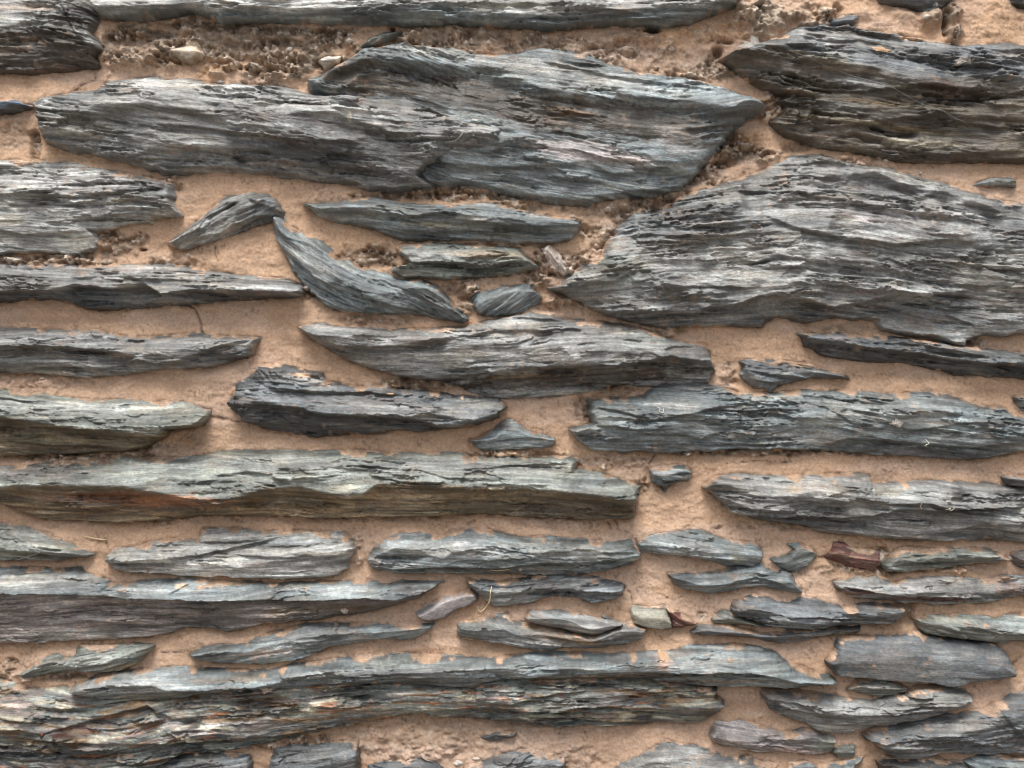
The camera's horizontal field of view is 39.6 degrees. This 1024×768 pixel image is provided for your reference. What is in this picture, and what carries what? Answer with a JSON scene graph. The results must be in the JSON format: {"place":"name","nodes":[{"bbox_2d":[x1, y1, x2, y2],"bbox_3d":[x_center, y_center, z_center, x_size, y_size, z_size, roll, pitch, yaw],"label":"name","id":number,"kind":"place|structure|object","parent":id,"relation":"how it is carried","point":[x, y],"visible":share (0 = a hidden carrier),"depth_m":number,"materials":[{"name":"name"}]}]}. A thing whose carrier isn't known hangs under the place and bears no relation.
{"place":"outdoors","nodes":[
{"label":"outdoors","id":0,"kind":"place"},
{"label":"ground","id":1,"kind":"structure","parent":0,"visible":0},
{"bbox_2d":[0,0,1023,767],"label":"mortar wall","id":2,"kind":"structure","parent":1,"relation":"on","point":[130,50],"depth_m":1.74,"materials":[{"name":"brown concrete"}]},
{"bbox_2d":[7,257,22,262],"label":"pebble","id":3,"kind":"object","parent":2,"relation":"in","point":[13,259],"visible":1,"depth_m":1.74,"materials":[{"name":"stone"}]},
{"bbox_2d":[0,100,34,115],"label":"slate stone","id":4,"kind":"object","parent":2,"relation":"in","point":[9,107],"visible":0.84,"depth_m":1.74,"materials":[{"name":"grey stone"}]},
{"bbox_2d":[0,522,95,561],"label":"slate stone","id":5,"kind":"object","parent":2,"relation":"on","point":[19,541],"visible":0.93,"depth_m":1.73,"materials":[{"name":"grey stone"}]},
{"bbox_2d":[0,0,103,75],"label":"slate stone","id":6,"kind":"object","parent":2,"relation":"on","point":[38,37],"visible":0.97,"depth_m":1.73,"materials":[{"name":"grey stone"}]},
{"bbox_2d":[77,456,90,460],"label":"pebble","id":7,"kind":"object","parent":2,"relation":"on","point":[85,458],"visible":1,"depth_m":1.74,"materials":[{"name":"stone"}]},
{"bbox_2d":[0,159,183,256],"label":"slate stone","id":8,"kind":"object","parent":2,"relation":"on","point":[67,208],"visible":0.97,"depth_m":1.73,"materials":[{"name":"grey stone"}]},
{"bbox_2d":[84,536,106,539],"bbox_3d":[-0.510,0.188,1.740,0.027,0.006,0.004,0,0,0],"label":"straw","id":9,"kind":"object","parent":2,"relation":"on","point":[95,538],"visible":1,"depth_m":1.74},
{"bbox_2d":[0,388,211,456],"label":"slate stone","id":10,"kind":"object","parent":2,"relation":"on","point":[32,423],"visible":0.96,"depth_m":1.72,"materials":[{"name":"grey stone"}]},
{"bbox_2d":[0,327,260,377],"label":"slate stone","id":11,"kind":"object","parent":2,"relation":"on","point":[92,353],"visible":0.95,"depth_m":1.73,"materials":[{"name":"grey stone"}]},
{"bbox_2d":[0,263,304,310],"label":"slate stone","id":12,"kind":"object","parent":2,"relation":"on","point":[108,287],"visible":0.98,"depth_m":1.73,"materials":[{"name":"grey stone"}]},
{"bbox_2d":[166,40,204,65],"bbox_3d":[-0.399,-0.405,1.758,0.052,0.033,0.062,0,0,0],"label":"quartz lump","id":13,"kind":"object","parent":2,"relation":"in","point":[190,53],"visible":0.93,"depth_m":1.73,"materials":[{"name":"stone"}]},
{"bbox_2d":[157,751,253,767],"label":"slate stone","id":14,"kind":"object","parent":2,"relation":"on","point":[229,759],"visible":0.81,"depth_m":1.73,"materials":[{"name":"grey stone"}]},
{"bbox_2d":[0,565,444,643],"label":"slate stone","id":15,"kind":"object","parent":2,"relation":"on","point":[42,604],"visible":0.98,"depth_m":1.73,"materials":[{"name":"grey stone"}]},
{"bbox_2d":[340,608,349,613],"bbox_3d":[-0.204,0.277,1.733,0.012,0.009,0.011,0,0,0],"label":"dry bud","id":16,"kind":"object","parent":15,"relation":"on","point":[344,610],"visible":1,"depth_m":1.73,"materials":[{"name":"plant"}]},
{"bbox_2d":[168,192,284,250],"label":"slate stone","id":17,"kind":"object","parent":2,"relation":"in","point":[227,216],"visible":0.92,"depth_m":1.73,"materials":[{"name":"grey stone"}]},
{"bbox_2d":[105,526,356,579],"bbox_3d":[-0.343,0.207,1.750,0.312,0.071,0.078,0,0,0],"label":"slate stone","id":18,"kind":"object","parent":2,"relation":"in","point":[233,552],"visible":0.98,"depth_m":1.73,"materials":[{"name":"grey stone"}]},
{"bbox_2d":[33,76,500,193],"bbox_3d":[-0.294,-0.306,1.741,0.591,0.151,0.095,0,0,0],"label":"slate stone","id":19,"kind":"object","parent":2,"relation":"on","point":[177,126],"visible":0.95,"depth_m":1.72,"materials":[{"name":"grey stone"}]},
{"bbox_2d":[72,676,516,740],"bbox_3d":[-0.265,0.400,1.754,0.551,0.081,0.059,0,0,-2],"label":"slate chip","id":20,"kind":"object","parent":2,"relation":"in","point":[494,736],"visible":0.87,"depth_m":1.74,"materials":[{"name":"grey stone"}]},
{"bbox_2d":[270,737,361,767],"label":"slate stone","id":21,"kind":"object","parent":2,"relation":"on","point":[340,754],"visible":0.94,"depth_m":1.73,"materials":[{"name":"grey stone"}]},
{"bbox_2d":[0,448,641,523],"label":"slate stone","id":22,"kind":"object","parent":2,"relation":"on","point":[346,483],"visible":0.98,"depth_m":1.72,"materials":[{"name":"grey stone"}]},
{"bbox_2d":[318,56,340,68],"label":"quartz pebble","id":23,"kind":"object","parent":2,"relation":"in","point":[328,62],"visible":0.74,"depth_m":1.74,"materials":[{"name":"stone"}]},
{"bbox_2d":[0,678,724,767],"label":"slate stone","id":24,"kind":"object","parent":2,"relation":"on","point":[79,731],"visible":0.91,"depth_m":1.72,"materials":[{"name":"grey stone"}]},
{"bbox_2d":[20,642,155,678],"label":"slate stone","id":25,"kind":"object","parent":24,"relation":"on","point":[99,658],"visible":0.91,"depth_m":1.73,"materials":[{"name":"grey stone"}]},
{"bbox_2d":[69,642,836,701],"bbox_3d":[-0.071,0.352,1.742,0.940,0.078,0.093,0,0,0],"label":"slate stone","id":26,"kind":"object","parent":24,"relation":"on","point":[731,664],"visible":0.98,"depth_m":1.72,"materials":[{"name":"stone"}]},
{"bbox_2d":[190,621,434,663],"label":"slate stone","id":27,"kind":"object","parent":26,"relation":"on","point":[295,642],"visible":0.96,"depth_m":1.73,"materials":[{"name":"grey stone"}]},
{"bbox_2d":[415,588,478,621],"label":"lilac cobble","id":28,"kind":"object","parent":27,"relation":"on","point":[443,607],"visible":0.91,"depth_m":1.73,"materials":[{"name":"stone"}]},
{"bbox_2d":[457,612,646,649],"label":"slate stone","id":29,"kind":"object","parent":26,"relation":"on","point":[506,628],"visible":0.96,"depth_m":1.73,"materials":[{"name":"grey stone"}]},
{"bbox_2d":[524,609,622,634],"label":"slate stone","id":30,"kind":"object","parent":29,"relation":"on","point":[580,622],"visible":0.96,"depth_m":1.73,"materials":[{"name":"grey stone"}]},
{"bbox_2d":[666,606,695,626],"bbox_3d":[0.207,0.285,1.760,0.044,0.033,0.058,0,0,0],"label":"red rock fragment","id":31,"kind":"object","parent":26,"relation":"on","point":[678,619],"visible":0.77,"depth_m":1.74,"materials":[{"name":"stone"}]},
{"bbox_2d":[227,361,507,437],"bbox_3d":[-0.176,0.019,1.745,0.346,0.100,0.088,0,0,0],"label":"slate stone","id":32,"kind":"object","parent":2,"relation":"on","point":[284,398],"visible":0.96,"depth_m":1.72,"materials":[{"name":"grey stone"}]},
{"bbox_2d":[273,216,468,323],"bbox_3d":[-0.172,-0.141,1.749,0.247,0.139,0.079,0,0,0],"label":"slate stone","id":33,"kind":"object","parent":2,"relation":"in","point":[326,274],"visible":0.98,"depth_m":1.73,"materials":[{"name":"grey stone"}]},
{"bbox_2d":[368,756,443,767],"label":"slate stone","id":34,"kind":"object","parent":2,"relation":"on","point":[419,762],"visible":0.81,"depth_m":1.74,"materials":[{"name":"grey stone"}]},
{"bbox_2d":[90,0,737,32],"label":"slate stone","id":35,"kind":"object","parent":2,"relation":"on","point":[652,16],"visible":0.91,"depth_m":1.72,"materials":[{"name":"grey stone"}]},
{"bbox_2d":[303,197,580,243],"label":"slate stone","id":36,"kind":"object","parent":2,"relation":"on","point":[445,222],"visible":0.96,"depth_m":1.73,"materials":[{"name":"grey stone"}]},
{"bbox_2d":[453,760,462,765],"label":"pebble","id":37,"kind":"object","parent":2,"relation":"on","point":[457,763],"visible":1,"depth_m":1.74,"materials":[{"name":"white stone"}]},
{"bbox_2d":[392,241,539,280],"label":"slate stone","id":38,"kind":"object","parent":2,"relation":"on","point":[438,260],"visible":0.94,"depth_m":1.73,"materials":[{"name":"grey stone"}]},
{"bbox_2d":[367,526,640,575],"bbox_3d":[-0.010,0.205,1.750,0.343,0.068,0.079,0,0,0],"label":"slate stone","id":39,"kind":"object","parent":2,"relation":"on","point":[470,550],"visible":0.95,"depth_m":1.72,"materials":[{"name":"grey stone"}]},
{"bbox_2d":[469,283,541,316],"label":"slate stone","id":40,"kind":"object","parent":2,"relation":"on","point":[503,300],"visible":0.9,"depth_m":1.73,"materials":[{"name":"grey stone"}]},
{"bbox_2d":[297,311,715,398],"bbox_3d":[-0.006,-0.035,1.741,0.519,0.114,0.095,0,0,0],"label":"slate stone","id":41,"kind":"object","parent":2,"relation":"on","point":[528,354],"visible":0.94,"depth_m":1.72,"materials":[{"name":"grey stone"}]},
{"bbox_2d":[467,418,555,451],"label":"slate stone","id":42,"kind":"object","parent":2,"relation":"in","point":[507,434],"visible":0.89,"depth_m":1.74,"materials":[{"name":"grey stone"}]},
{"bbox_2d":[464,748,565,767],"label":"slate stone","id":43,"kind":"object","parent":2,"relation":"on","point":[528,758],"visible":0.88,"depth_m":1.73,"materials":[{"name":"grey stone"}]},
{"bbox_2d":[307,41,766,207],"bbox_3d":[0.031,-0.318,1.746,0.569,0.208,0.086,0,0,0],"label":"slate stone","id":44,"kind":"object","parent":2,"relation":"on","point":[582,130],"visible":0.94,"depth_m":1.72,"materials":[{"name":"grey stone"}]},
{"bbox_2d":[359,32,401,48],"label":"slate stone","id":45,"kind":"object","parent":44,"relation":"on","point":[378,40],"visible":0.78,"depth_m":1.74,"materials":[{"name":"grey stone"}]},
{"bbox_2d":[466,573,624,605],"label":"slate stone","id":46,"kind":"object","parent":2,"relation":"in","point":[534,588],"visible":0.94,"depth_m":1.73,"materials":[{"name":"grey stone"}]},
{"bbox_2d":[477,586,491,611],"bbox_3d":[-0.031,0.262,1.735,0.009,0.034,0.027,0,0,-39],"label":"straw","id":47,"kind":"object","parent":46,"relation":"hanging from","point":[487,603],"visible":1,"depth_m":1.74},
{"bbox_2d":[604,206,610,211],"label":"pebble","id":48,"kind":"object","parent":2,"relation":"on","point":[607,208],"visible":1,"depth_m":1.74,"materials":[{"name":"grey stone"}]},
{"bbox_2d":[630,605,671,629],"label":"pale stone block","id":49,"kind":"structure","parent":2,"relation":"in","point":[656,617],"depth_m":1.73,"materials":[{"name":"grey stone"}]},
{"bbox_2d":[649,464,691,492],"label":"slate stone","id":50,"kind":"object","parent":2,"relation":"on","point":[664,476],"visible":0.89,"depth_m":1.74,"materials":[{"name":"grey stone"}]},
{"bbox_2d":[616,739,777,767],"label":"slate stone","id":51,"kind":"object","parent":2,"relation":"on","point":[667,753],"visible":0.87,"depth_m":1.73,"materials":[{"name":"grey stone"}]},
{"bbox_2d":[638,528,762,566],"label":"slate stone","id":52,"kind":"object","parent":2,"relation":"on","point":[694,543],"visible":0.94,"depth_m":1.73,"materials":[{"name":"grey stone"}]},
{"bbox_2d":[667,563,801,593],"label":"slate stone","id":53,"kind":"object","parent":2,"relation":"in","point":[730,578],"visible":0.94,"depth_m":1.73,"materials":[{"name":"grey stone"}]},
{"bbox_2d":[769,543,816,571],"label":"slate stone","id":54,"kind":"object","parent":53,"relation":"on","point":[798,557],"visible":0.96,"depth_m":1.74,"materials":[{"name":"grey stone"}]},
{"bbox_2d":[709,720,835,753],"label":"slate stone","id":55,"kind":"object","parent":2,"relation":"on","point":[747,735],"visible":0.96,"depth_m":1.73,"materials":[{"name":"grey stone"}]},
{"bbox_2d":[689,623,860,643],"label":"slate stone","id":56,"kind":"object","parent":2,"relation":"in","point":[789,635],"visible":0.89,"depth_m":1.74,"materials":[{"name":"grey stone"}]},
{"bbox_2d":[545,154,1023,345],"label":"slate stone","id":57,"kind":"object","parent":2,"relation":"on","point":[806,238],"visible":1,"depth_m":1.71,"materials":[{"name":"grey stone"}]},
{"bbox_2d":[541,244,569,276],"bbox_3d":[0.054,-0.152,1.757,0.040,0.045,0.064,0,0,0],"label":"bleached shard","id":58,"kind":"object","parent":57,"relation":"on","point":[552,254],"visible":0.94,"depth_m":1.74,"materials":[{"name":"stone"}]},
{"bbox_2d":[972,177,1015,187],"bbox_3d":[0.590,-0.247,1.759,0.059,0.019,0.061,0,0,0],"label":"slate chip","id":59,"kind":"object","parent":57,"relation":"on","point":[1008,182],"visible":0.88,"depth_m":1.74,"materials":[{"name":"grey stone"}]},
{"bbox_2d":[738,358,848,392],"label":"slate stone","id":60,"kind":"object","parent":2,"relation":"on","point":[768,375],"visible":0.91,"depth_m":1.74,"materials":[{"name":"grey stone"}]},
{"bbox_2d":[568,383,1023,459],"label":"slate stone","id":61,"kind":"object","parent":2,"relation":"on","point":[703,417],"visible":0.97,"depth_m":1.72,"materials":[{"name":"grey stone"}]},
{"bbox_2d":[730,593,905,629],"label":"slate stone","id":62,"kind":"object","parent":2,"relation":"on","point":[802,613],"visible":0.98,"depth_m":1.73,"materials":[{"name":"grey stone"}]},
{"bbox_2d":[710,609,770,627],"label":"slate stone","id":63,"kind":"object","parent":62,"relation":"on","point":[725,616],"visible":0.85,"depth_m":1.74,"materials":[{"name":"grey stone"}]},
{"bbox_2d":[787,755,863,767],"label":"slate stone","id":64,"kind":"object","parent":2,"relation":"on","point":[851,762],"visible":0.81,"depth_m":1.74,"materials":[{"name":"grey stone"}]},
{"bbox_2d":[831,744,854,758],"bbox_3d":[0.405,0.451,1.762,0.037,0.024,0.053,0,0,0],"label":"slate chip","id":65,"kind":"object","parent":64,"relation":"on","point":[843,751],"visible":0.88,"depth_m":1.74,"materials":[{"name":"grey stone"}]},
{"bbox_2d":[701,472,1023,541],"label":"slate stone","id":66,"kind":"object","parent":2,"relation":"on","point":[855,504],"visible":0.96,"depth_m":1.72,"materials":[{"name":"grey stone"}]},
{"bbox_2d":[1000,474,1023,486],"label":"slate stone","id":67,"kind":"object","parent":66,"relation":"on","point":[1015,480],"visible":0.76,"depth_m":1.73,"materials":[{"name":"grey stone"}]},
{"bbox_2d":[760,683,972,732],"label":"slate stone","id":68,"kind":"object","parent":2,"relation":"on","point":[821,711],"visible":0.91,"depth_m":1.73,"materials":[{"name":"grey stone"}]},
{"bbox_2d":[845,678,907,695],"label":"slate stone","id":69,"kind":"object","parent":68,"relation":"on","point":[867,686],"visible":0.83,"depth_m":1.74,"materials":[{"name":"grey stone"}]},
{"bbox_2d":[720,23,1023,164],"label":"slate stone","id":70,"kind":"object","parent":2,"relation":"on","point":[979,88],"visible":0.98,"depth_m":1.72,"materials":[{"name":"grey stone"}]},
{"bbox_2d":[829,15,859,26],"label":"slate stone","id":71,"kind":"object","parent":70,"relation":"on","point":[843,20],"visible":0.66,"depth_m":1.74,"materials":[{"name":"grey stone"}]},
{"bbox_2d":[791,50,971,126],"bbox_3d":[0.445,-0.356,1.706,0.226,0.092,0.016,0,0,-2],"label":"spider thread","id":72,"kind":"object","parent":70,"relation":"attached to","point":[887,85],"visible":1,"depth_m":1.71,"materials":[{"name":"fabric"}]},
{"bbox_2d":[880,550,883,562],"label":"pebble","id":73,"kind":"object","parent":2,"relation":"on","point":[881,556],"visible":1,"depth_m":1.74,"materials":[{"name":"stone"}]},
{"bbox_2d":[797,332,1023,379],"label":"slate stone","id":74,"kind":"object","parent":2,"relation":"on","point":[958,360],"visible":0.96,"depth_m":1.73,"materials":[{"name":"grey stone"}]},
{"bbox_2d":[877,0,950,11],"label":"slate stone","id":75,"kind":"object","parent":2,"relation":"on","point":[921,5],"visible":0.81,"depth_m":1.74,"materials":[{"name":"grey stone"}]},
{"bbox_2d":[824,629,1016,687],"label":"dark stone block","id":76,"kind":"structure","parent":2,"relation":"on","point":[915,655],"depth_m":1.72,"materials":[{"name":"grey stone"}]},
{"bbox_2d":[875,754,969,767],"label":"slate stone","id":77,"kind":"object","parent":2,"relation":"on","point":[888,761],"visible":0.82,"depth_m":1.74,"materials":[{"name":"grey stone"}]},
{"bbox_2d":[922,14,929,19],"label":"pebble","id":78,"kind":"object","parent":2,"relation":"on","point":[926,16],"visible":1,"depth_m":1.73,"materials":[{"name":"beige stone"}]},
{"bbox_2d":[832,574,1023,604],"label":"slate stone","id":79,"kind":"object","parent":2,"relation":"on","point":[942,590],"visible":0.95,"depth_m":1.73,"materials":[{"name":"grey stone"}]},
{"bbox_2d":[824,541,879,570],"bbox_3d":[0.418,0.211,1.759,0.073,0.044,0.061,0,0,0],"label":"red rock fragment","id":80,"kind":"object","parent":79,"relation":"on","point":[867,558],"visible":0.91,"depth_m":1.74,"materials":[{"name":"stone"}]},
{"bbox_2d":[1010,550,1023,567],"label":"purple rock","id":81,"kind":"object","parent":79,"relation":"on","point":[1017,558],"visible":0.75,"depth_m":1.74,"materials":[{"name":"stone"}]},
{"bbox_2d":[859,692,1023,758],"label":"slate stone","id":82,"kind":"object","parent":2,"relation":"on","point":[996,727],"visible":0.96,"depth_m":1.72,"materials":[{"name":"grey stone"}]},
{"bbox_2d":[879,545,1008,572],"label":"slate stone","id":83,"kind":"object","parent":2,"relation":"on","point":[907,558],"visible":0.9,"depth_m":1.73,"materials":[{"name":"grey stone"}]},
{"bbox_2d":[909,612,1023,643],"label":"slate stone","id":84,"kind":"object","parent":2,"relation":"on","point":[1005,628],"visible":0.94,"depth_m":1.73,"materials":[{"name":"grey stone"}]},
{"bbox_2d":[962,753,1023,767],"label":"slate stone","id":85,"kind":"object","parent":2,"relation":"on","point":[1002,760],"visible":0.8,"depth_m":1.73,"materials":[{"name":"grey stone"}]},
{"bbox_2d":[1010,0,1023,8],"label":"slate stone","id":86,"kind":"object","parent":2,"relation":"on","point":[1018,4],"visible":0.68,"depth_m":1.74,"materials":[{"name":"grey stone"}]},
{"bbox_2d":[1012,394,1023,410],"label":"slate stone","id":87,"kind":"object","parent":2,"relation":"in","point":[1018,400],"visible":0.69,"depth_m":1.74,"materials":[{"name":"grey stone"}]}
]}

